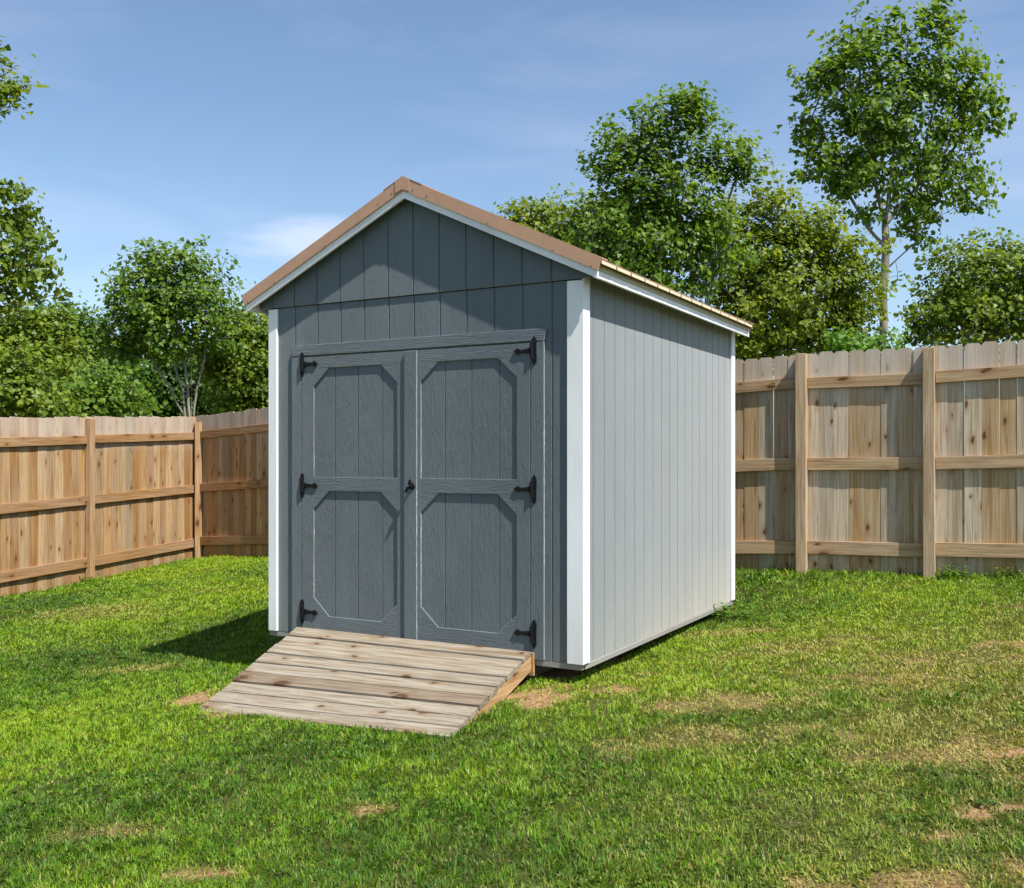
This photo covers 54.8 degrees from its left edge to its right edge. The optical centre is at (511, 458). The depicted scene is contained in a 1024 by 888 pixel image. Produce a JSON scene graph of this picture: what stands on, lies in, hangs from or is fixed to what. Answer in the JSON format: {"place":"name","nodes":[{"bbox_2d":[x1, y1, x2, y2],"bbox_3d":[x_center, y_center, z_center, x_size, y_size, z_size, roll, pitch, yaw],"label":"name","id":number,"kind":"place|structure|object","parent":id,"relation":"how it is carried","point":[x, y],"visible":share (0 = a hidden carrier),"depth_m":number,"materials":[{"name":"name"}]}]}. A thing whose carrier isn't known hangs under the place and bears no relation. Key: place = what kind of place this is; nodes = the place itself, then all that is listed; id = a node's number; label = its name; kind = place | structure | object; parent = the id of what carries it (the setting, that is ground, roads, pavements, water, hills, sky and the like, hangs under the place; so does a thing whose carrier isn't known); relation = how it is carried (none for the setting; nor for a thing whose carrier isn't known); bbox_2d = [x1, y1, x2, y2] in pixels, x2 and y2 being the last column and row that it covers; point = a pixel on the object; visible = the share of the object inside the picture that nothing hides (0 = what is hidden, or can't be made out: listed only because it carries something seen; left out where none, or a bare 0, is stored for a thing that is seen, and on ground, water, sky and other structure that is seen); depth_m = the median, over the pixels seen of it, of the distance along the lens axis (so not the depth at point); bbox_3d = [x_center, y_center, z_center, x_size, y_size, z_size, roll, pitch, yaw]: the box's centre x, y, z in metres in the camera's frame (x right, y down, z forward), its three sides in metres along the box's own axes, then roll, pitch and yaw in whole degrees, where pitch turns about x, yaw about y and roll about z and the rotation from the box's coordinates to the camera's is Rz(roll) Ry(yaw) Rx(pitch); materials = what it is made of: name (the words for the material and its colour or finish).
{"place":"outdoors","nodes":[
{"label":"outdoors","id":0,"kind":"place"},
{"bbox_2d":[0,470,1023,887],"bbox_3d":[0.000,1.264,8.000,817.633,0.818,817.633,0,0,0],"label":"ground","id":1,"kind":"structure","parent":0,"point":[566,674],"depth_m":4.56,"materials":[{"name":"green plant"}]},
{"bbox_2d":[0,36,72,322],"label":"broadleaf tree","id":2,"kind":"object","parent":1,"relation":"on","point":[13,225],"visible":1,"depth_m":18.95,"materials":[{"name":"green plant"}]},
{"bbox_2d":[0,335,97,417],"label":"bush","id":3,"kind":"object","parent":1,"relation":"on","point":[29,392],"visible":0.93,"depth_m":16.73,"materials":[{"name":"green plant"}]},
{"bbox_2d":[0,295,104,417],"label":"broadleaf tree","id":4,"kind":"object","parent":1,"relation":"on","point":[45,329],"visible":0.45,"depth_m":22.67,"materials":[{"name":"green plant"}]},
{"bbox_2d":[8,358,164,417],"bbox_3d":[-7.982,-0.122,18.038,2.967,3.439,1.907,0,0,0],"label":"bush","id":5,"kind":"object","parent":1,"relation":"on","point":[112,397],"visible":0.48,"depth_m":17.77,"materials":[{"name":"green plant"}]},
{"bbox_2d":[16,287,168,416],"bbox_3d":[-12.220,-1.607,28.141,4.778,6.457,3.468,0,0,0],"label":"broadleaf tree","id":6,"kind":"object","parent":1,"relation":"on","point":[94,329],"visible":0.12,"depth_m":27.69,"materials":[{"name":"green plant"}]},
{"bbox_2d":[0,416,201,597],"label":"wooden fence","id":7,"kind":"object","parent":1,"relation":"on","point":[93,497],"visible":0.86,"depth_m":12.21,"materials":[{"name":"brown wood"}]},
{"bbox_2d":[87,234,255,416],"bbox_3d":[-8.297,-1.896,24.118,4.104,6.990,3.131,0,0,0],"label":"broadleaf tree","id":8,"kind":"object","parent":1,"relation":"on","point":[173,299],"visible":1,"depth_m":23.64,"materials":[{"name":"green plant"}]},
{"bbox_2d":[119,345,261,421],"bbox_3d":[-10.710,-1.166,31.078,6.663,5.568,3.947,0,0,0],"label":"broadleaf tree","id":9,"kind":"object","parent":1,"relation":"on","point":[169,404],"visible":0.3,"depth_m":30.05,"materials":[{"name":"green plant"}]},
{"bbox_2d":[176,300,268,414],"bbox_3d":[-6.428,-1.255,25.920,5.030,5.761,3.136,0,0,0],"label":"broadleaf tree","id":10,"kind":"object","parent":1,"relation":"on","point":[245,389],"visible":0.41,"depth_m":25.26,"materials":[{"name":"green plant"}]},
{"bbox_2d":[197,407,268,556],"bbox_3d":[-2.438,0.362,12.409,5.877,2.415,0.134,0,0,42],"label":"wooden fence","id":11,"kind":"object","parent":1,"relation":"on","point":[234,487],"visible":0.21,"depth_m":13.71,"materials":[{"name":"brown wood"}]},
{"bbox_2d":[198,627,534,737],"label":"wooden ramp","id":12,"kind":"structure","parent":1,"relation":"on","point":[331,677],"depth_m":5.92,"materials":[{"name":"brown wood"}]},
{"bbox_2d":[241,176,752,677],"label":"garden shed","id":13,"kind":"structure","parent":1,"relation":"on","point":[489,430],"depth_m":6.38,"materials":[{"name":"wood"}]},
{"bbox_2d":[300,350,416,639],"bbox_3d":[-1.042,0.223,6.590,0.979,1.920,0.097,0,0,29],"label":"door","id":14,"kind":"structure","parent":13,"relation":"in","point":[358,477],"depth_m":6.60,"materials":[{"name":"wood"}]},
{"bbox_2d":[410,336,536,651],"bbox_3d":[-0.255,0.223,6.175,0.938,1.920,0.059,0,0,29],"label":"door","id":15,"kind":"structure","parent":13,"relation":"in","point":[475,487],"depth_m":6.16,"materials":[{"name":"wood"}]},
{"bbox_2d":[491,195,569,233],"bbox_3d":[0.507,-3.903,34.006,4.844,10.455,4.698,0,0,-14],"label":"broadleaf tree","id":16,"kind":"object","parent":1,"relation":"on","point":[538,220],"visible":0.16,"depth_m":33.74,"materials":[{"name":"green plant"}]},
{"bbox_2d":[534,183,681,276],"bbox_3d":[2.335,-3.062,27.046,4.502,8.759,3.777,0,0,-24],"label":"broadleaf tree","id":17,"kind":"object","parent":1,"relation":"on","point":[563,229],"visible":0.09,"depth_m":26.73,"materials":[{"name":"green plant"}]},
{"bbox_2d":[641,648,668,659],"bbox_3d":[0.938,1.310,6.584,0.176,0.059,0.171,0,0,-31],"label":"weed","id":18,"kind":"object","parent":1,"relation":"on","point":[654,655],"visible":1,"depth_m":6.59,"materials":[{"name":"green plant"}]},
{"bbox_2d":[547,76,784,304],"bbox_3d":[3.316,-3.555,21.863,5.533,9.740,3.490,0,0,0],"label":"broadleaf tree","id":19,"kind":"object","parent":1,"relation":"on","point":[626,232],"visible":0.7,"depth_m":21.63,"materials":[{"name":"green plant"}]},
{"bbox_2d":[711,601,757,618],"bbox_3d":[1.777,1.218,7.961,0.399,0.133,0.350,0,0,22],"label":"weed","id":20,"kind":"object","parent":1,"relation":"on","point":[723,612],"visible":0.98,"depth_m":7.93,"materials":[{"name":"green plant"}]},
{"bbox_2d":[678,165,909,375],"bbox_3d":[6.580,-2.840,23.998,5.752,8.110,3.674,0,0,-11],"label":"broadleaf tree","id":21,"kind":"object","parent":1,"relation":"on","point":[798,320],"visible":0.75,"depth_m":23.45,"materials":[{"name":"green plant"}]},
{"bbox_2d":[821,323,910,353],"bbox_3d":[5.398,-0.429,14.952,1.524,3.252,1.070,0,0,-6],"label":"bush","id":22,"kind":"object","parent":1,"relation":"on","point":[875,341],"visible":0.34,"depth_m":14.82,"materials":[{"name":"green plant"}]},
{"bbox_2d":[735,340,1023,577],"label":"wooden fence","id":23,"kind":"object","parent":1,"relation":"on","point":[904,460],"visible":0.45,"depth_m":8.69,"materials":[{"name":"brown wood"}]},
{"bbox_2d":[773,0,1017,346],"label":"broadleaf tree","id":24,"kind":"object","parent":1,"relation":"on","point":[870,124],"visible":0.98,"depth_m":28.74,"materials":[{"name":"green plant"}]},
{"bbox_2d":[881,806,912,820],"bbox_3d":[1.483,1.375,3.808,0.101,0.024,0.100,0,0,-35],"label":"weed","id":25,"kind":"object","parent":1,"relation":"on","point":[905,814],"visible":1,"depth_m":3.80,"materials":[{"name":"green plant"}]},
{"bbox_2d":[934,564,967,577],"bbox_3d":[3.710,0.945,8.352,0.286,0.103,0.330,0,0,0],"label":"weed","id":26,"kind":"object","parent":1,"relation":"on","point":[951,573],"visible":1,"depth_m":8.33,"materials":[{"name":"green plant"}]},
{"bbox_2d":[895,226,1023,349],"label":"broadleaf tree","id":27,"kind":"object","parent":1,"relation":"on","point":[992,309],"visible":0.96,"depth_m":25.59,"materials":[{"name":"green plant"}]},
{"bbox_2d":[969,791,999,806],"bbox_3d":[1.870,1.343,3.876,0.102,0.030,0.124,0,0,-27],"label":"weed","id":28,"kind":"object","parent":1,"relation":"on","point":[988,802],"visible":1,"depth_m":3.88,"materials":[{"name":"green plant"}]},
{"bbox_2d":[993,566,1021,577],"bbox_3d":[4.104,0.940,8.175,0.231,0.082,0.248,0,0,0],"label":"weed","id":29,"kind":"object","parent":1,"relation":"on","point":[1008,573],"visible":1,"depth_m":8.19,"materials":[{"name":"green plant"}]},
{"bbox_2d":[0,0,1023,457],"label":"sky","id":30,"kind":"structure","parent":0,"point":[258,128],"materials":[{"name":"blue"}]}
]}

